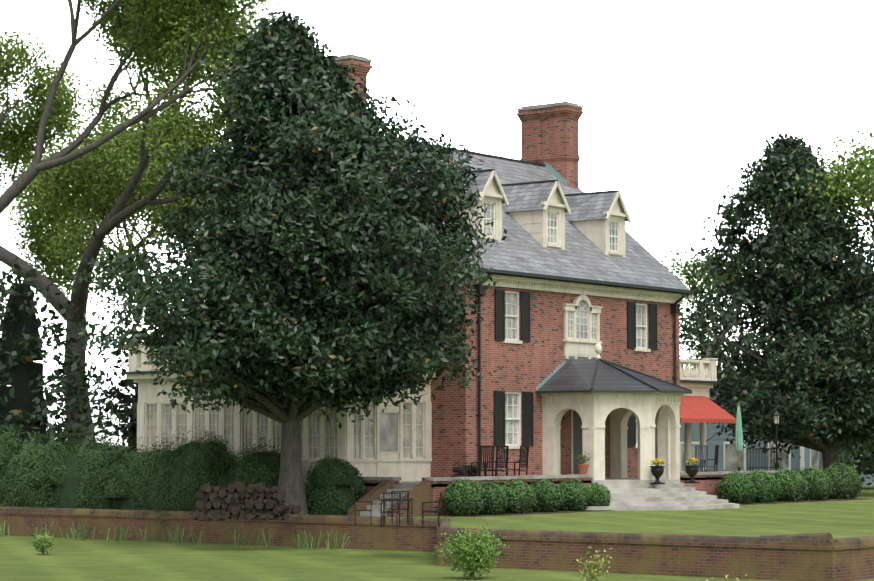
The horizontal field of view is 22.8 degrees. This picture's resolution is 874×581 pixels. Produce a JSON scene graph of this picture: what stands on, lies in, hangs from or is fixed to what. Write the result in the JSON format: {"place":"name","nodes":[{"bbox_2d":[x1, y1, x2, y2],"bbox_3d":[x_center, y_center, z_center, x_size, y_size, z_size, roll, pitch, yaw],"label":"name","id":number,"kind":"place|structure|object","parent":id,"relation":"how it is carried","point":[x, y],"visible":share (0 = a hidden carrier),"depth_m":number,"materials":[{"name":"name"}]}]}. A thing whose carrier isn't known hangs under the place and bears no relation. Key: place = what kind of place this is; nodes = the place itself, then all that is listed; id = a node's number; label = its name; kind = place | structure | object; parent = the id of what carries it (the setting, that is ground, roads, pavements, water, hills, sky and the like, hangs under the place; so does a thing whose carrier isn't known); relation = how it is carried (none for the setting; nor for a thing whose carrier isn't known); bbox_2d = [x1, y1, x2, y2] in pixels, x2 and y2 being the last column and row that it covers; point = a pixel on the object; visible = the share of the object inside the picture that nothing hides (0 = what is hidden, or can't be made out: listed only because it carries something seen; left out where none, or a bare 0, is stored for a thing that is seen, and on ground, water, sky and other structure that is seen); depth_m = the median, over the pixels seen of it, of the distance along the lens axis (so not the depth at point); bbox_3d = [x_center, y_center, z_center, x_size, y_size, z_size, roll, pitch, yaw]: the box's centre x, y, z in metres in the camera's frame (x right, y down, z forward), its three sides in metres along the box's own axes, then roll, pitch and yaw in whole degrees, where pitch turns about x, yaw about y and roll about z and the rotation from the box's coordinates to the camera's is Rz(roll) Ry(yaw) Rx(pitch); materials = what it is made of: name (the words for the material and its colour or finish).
{"place":"outdoors","nodes":[
{"label":"outdoors","id":0,"kind":"place"},
{"bbox_2d":[0,67,234,327],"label":"tree foliage","id":1,"kind":"object","parent":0,"point":[52,212],"depth_m":96.93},
{"bbox_2d":[0,0,280,448],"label":"tree","id":2,"kind":"object","parent":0,"point":[213,124],"depth_m":86.30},
{"bbox_2d":[66,9,506,514],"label":"magnolia","id":3,"kind":"object","parent":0,"point":[288,58],"depth_m":66.13,"materials":[{"name":"green plant"}]},
{"bbox_2d":[0,446,873,580],"bbox_3d":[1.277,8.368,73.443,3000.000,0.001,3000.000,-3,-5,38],"label":"lawn","id":4,"kind":"structure","parent":0,"point":[63,559],"depth_m":56.62,"materials":[{"name":"green plant"}]},
{"bbox_2d":[0,0,873,445],"label":"sky","id":5,"kind":"structure","parent":0,"point":[672,94],"materials":[{"name":"white"}]},
{"bbox_2d":[225,256,680,477],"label":"brick house walls","id":6,"kind":"structure","parent":0,"point":[527,366],"depth_m":76.27,"materials":[{"name":"red brick"}]},
{"bbox_2d":[231,174,693,474],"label":"windows and shutters","id":7,"kind":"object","parent":6,"relation":"attached to","point":[581,326],"depth_m":78.22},
{"bbox_2d":[368,142,691,294],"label":"house roof","id":8,"kind":"structure","parent":6,"relation":"on","point":[519,248],"depth_m":81.32,"materials":[{"name":"grey stone"}]},
{"bbox_2d":[331,54,371,102],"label":"chimney","id":9,"kind":"object","parent":8,"relation":"on","point":[361,66],"visible":0.08,"depth_m":77.53,"materials":[{"name":"brick"}]},
{"bbox_2d":[455,169,508,241],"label":"dormer","id":10,"kind":"object","parent":8,"relation":"on","point":[493,199],"visible":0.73,"depth_m":76.75,"materials":[{"name":"beige paint"}]},
{"bbox_2d":[501,179,570,249],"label":"dormer","id":11,"kind":"object","parent":8,"relation":"on","point":[543,206],"visible":0.96,"depth_m":79.89,"materials":[{"name":"beige paint"}]},
{"bbox_2d":[516,101,583,188],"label":"chimney","id":12,"kind":"object","parent":8,"relation":"on","point":[550,135],"visible":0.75,"depth_m":87.75,"materials":[{"name":"brick"}]},
{"bbox_2d":[564,190,631,257],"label":"dormer","id":13,"kind":"object","parent":8,"relation":"on","point":[602,217],"visible":1,"depth_m":83.17,"materials":[{"name":"beige paint"}]},
{"bbox_2d":[417,486,873,538],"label":"lawn","id":14,"kind":"structure","parent":0,"point":[845,519],"depth_m":64.25,"materials":[{"name":"green plant"}]},
{"bbox_2d":[0,263,121,451],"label":"tree","id":15,"kind":"object","parent":14,"relation":"on","point":[30,276],"depth_m":85.01,"materials":[{"name":"green plant"}]},
{"bbox_2d":[56,324,168,453],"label":"tree","id":16,"kind":"object","parent":14,"relation":"on","point":[114,391],"depth_m":97.24,"materials":[{"name":"green plant"}]},
{"bbox_2d":[0,0,324,213],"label":"tree","id":17,"kind":"object","parent":14,"relation":"on","point":[16,188],"depth_m":81.75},
{"bbox_2d":[189,482,301,520],"bbox_3d":[-5.733,6.269,64.363,3.397,1.164,1.306,0,-4,2],"label":"wood pile","id":18,"kind":"object","parent":14,"relation":"on","point":[274,506],"visible":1,"depth_m":64.45,"materials":[{"name":"brown wood"}]},
{"bbox_2d":[121,345,436,487],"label":"sunroom","id":19,"kind":"structure","parent":14,"relation":"on","point":[391,440],"depth_m":73.40,"materials":[{"name":"beige paint"}]},
{"bbox_2d":[352,491,441,527],"bbox_3d":[-1.166,6.083,60.439,2.215,0.935,2.755,2,-5,-31],"label":"patio table set","id":20,"kind":"object","parent":14,"relation":"on","point":[394,499],"visible":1,"depth_m":59.94,"materials":[{"name":"black metal"}]},
{"bbox_2d":[0,415,862,526],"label":"shrub","id":21,"kind":"object","parent":14,"relation":"on","point":[67,498],"visible":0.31,"depth_m":72.55,"materials":[{"name":"green plant"}]},
{"bbox_2d":[0,506,873,580],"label":"garden walls","id":22,"kind":"structure","parent":14,"relation":"on","point":[811,557],"depth_m":54.62,"materials":[{"name":"brick"}]},
{"bbox_2d":[347,470,789,516],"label":"terrace","id":23,"kind":"structure","parent":14,"relation":"on","point":[428,489],"depth_m":69.06,"materials":[{"name":"brick"}]},
{"bbox_2d":[450,465,480,476],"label":"terrace firewood","id":24,"kind":"object","parent":23,"relation":"on","point":[463,470],"visible":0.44,"depth_m":72.50,"materials":[{"name":"brown wood"}]},
{"bbox_2d":[470,446,493,476],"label":"rocking chair","id":25,"kind":"object","parent":23,"relation":"on","point":[485,449],"visible":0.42,"depth_m":72.21,"materials":[{"name":"black wood"}]},
{"bbox_2d":[485,446,508,475],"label":"rocking chair","id":26,"kind":"object","parent":23,"relation":"on","point":[505,462],"visible":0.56,"depth_m":72.84,"materials":[{"name":"black wood"}]},
{"bbox_2d":[507,446,528,475],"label":"rocking chair","id":27,"kind":"object","parent":23,"relation":"on","point":[524,455],"visible":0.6,"depth_m":73.84,"materials":[{"name":"black wood"}]},
{"bbox_2d":[577,464,588,473],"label":"terracotta pot","id":28,"kind":"object","parent":23,"relation":"on","point":[582,468],"visible":0.98,"depth_m":75.27,"materials":[{"name":"orange ceramic"}]},
{"bbox_2d":[576,447,590,463],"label":"terracotta pot plant","id":29,"kind":"object","parent":28,"relation":"in","point":[582,458],"visible":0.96,"depth_m":75.40,"materials":[{"name":"green plant"}]},
{"bbox_2d":[689,445,707,471],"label":"rocking chair","id":30,"kind":"object","parent":23,"relation":"on","point":[703,454],"visible":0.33,"depth_m":83.28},
{"bbox_2d":[702,445,718,471],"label":"rocking chair","id":31,"kind":"object","parent":23,"relation":"on","point":[716,455],"visible":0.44,"depth_m":84.68,"materials":[{"name":"black wood"}]},
{"bbox_2d":[735,403,742,470],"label":"garden umbrella","id":32,"kind":"object","parent":23,"relation":"on","point":[738,439],"visible":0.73,"depth_m":85.81,"materials":[{"name":"green fabric"}]},
{"bbox_2d":[747,448,782,470],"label":"iron railing","id":33,"kind":"object","parent":23,"relation":"on","point":[761,467],"visible":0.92,"depth_m":85.40,"materials":[{"name":"black metal"}]},
{"bbox_2d":[771,409,781,469],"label":"lamp post","id":34,"kind":"object","parent":23,"relation":"on","point":[776,414],"visible":0.85,"depth_m":86.72,"materials":[{"name":"black metal"}]},
{"bbox_2d":[558,478,739,510],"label":"porch steps","id":35,"kind":"structure","parent":14,"relation":"on","point":[631,494],"depth_m":75.08,"materials":[{"name":"stone"}]},
{"bbox_2d":[535,343,691,479],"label":"entrance porch","id":36,"kind":"object","parent":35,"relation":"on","point":[593,393],"visible":1,"depth_m":76.60,"materials":[{"name":"beige paint"}]},
{"bbox_2d":[650,458,664,483],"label":"urn","id":37,"kind":"object","parent":35,"relation":"on","point":[657,472],"depth_m":75.23,"materials":[{"name":"black metal"}]},
{"bbox_2d":[685,458,698,482],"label":"urn","id":38,"kind":"object","parent":35,"relation":"on","point":[692,471],"depth_m":77.07,"materials":[{"name":"black metal"}]},
{"bbox_2d":[433,499,865,516],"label":"mulch beds","id":39,"kind":"object","parent":14,"relation":"on","point":[560,511],"visible":0.5,"depth_m":72.24,"materials":[{"name":"brown soil"}]},
{"bbox_2d":[680,358,735,471],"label":"porch wing","id":40,"kind":"structure","parent":14,"relation":"on","point":[699,380],"depth_m":87.85,"materials":[{"name":"red fabric"}]},
{"bbox_2d":[684,151,862,376],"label":"tree","id":41,"kind":"object","parent":14,"relation":"on","point":[708,353],"depth_m":123.95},
{"bbox_2d":[659,240,872,369],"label":"tree foliage","id":42,"kind":"object","parent":41,"relation":"attached to","point":[682,268],"depth_m":130.60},
{"bbox_2d":[679,132,873,470],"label":"magnolia","id":43,"kind":"object","parent":14,"relation":"on","point":[801,160],"depth_m":92.14,"materials":[{"name":"green plant"}]},
{"bbox_2d":[680,377,873,486],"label":"outbuilding","id":44,"kind":"structure","parent":14,"relation":"on","point":[728,458],"depth_m":107.37,"materials":[{"name":"grey"}]},
{"bbox_2d":[740,224,844,356],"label":"tree foliage","id":45,"kind":"object","parent":14,"relation":"on","point":[765,293],"depth_m":117.44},
{"bbox_2d":[779,128,873,249],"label":"tree foliage","id":46,"kind":"object","parent":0,"point":[857,164],"depth_m":92.00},
{"bbox_2d":[837,359,873,484],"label":"tree","id":47,"kind":"object","parent":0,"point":[864,462],"depth_m":107.20,"materials":[{"name":"green plant"}]}
]}

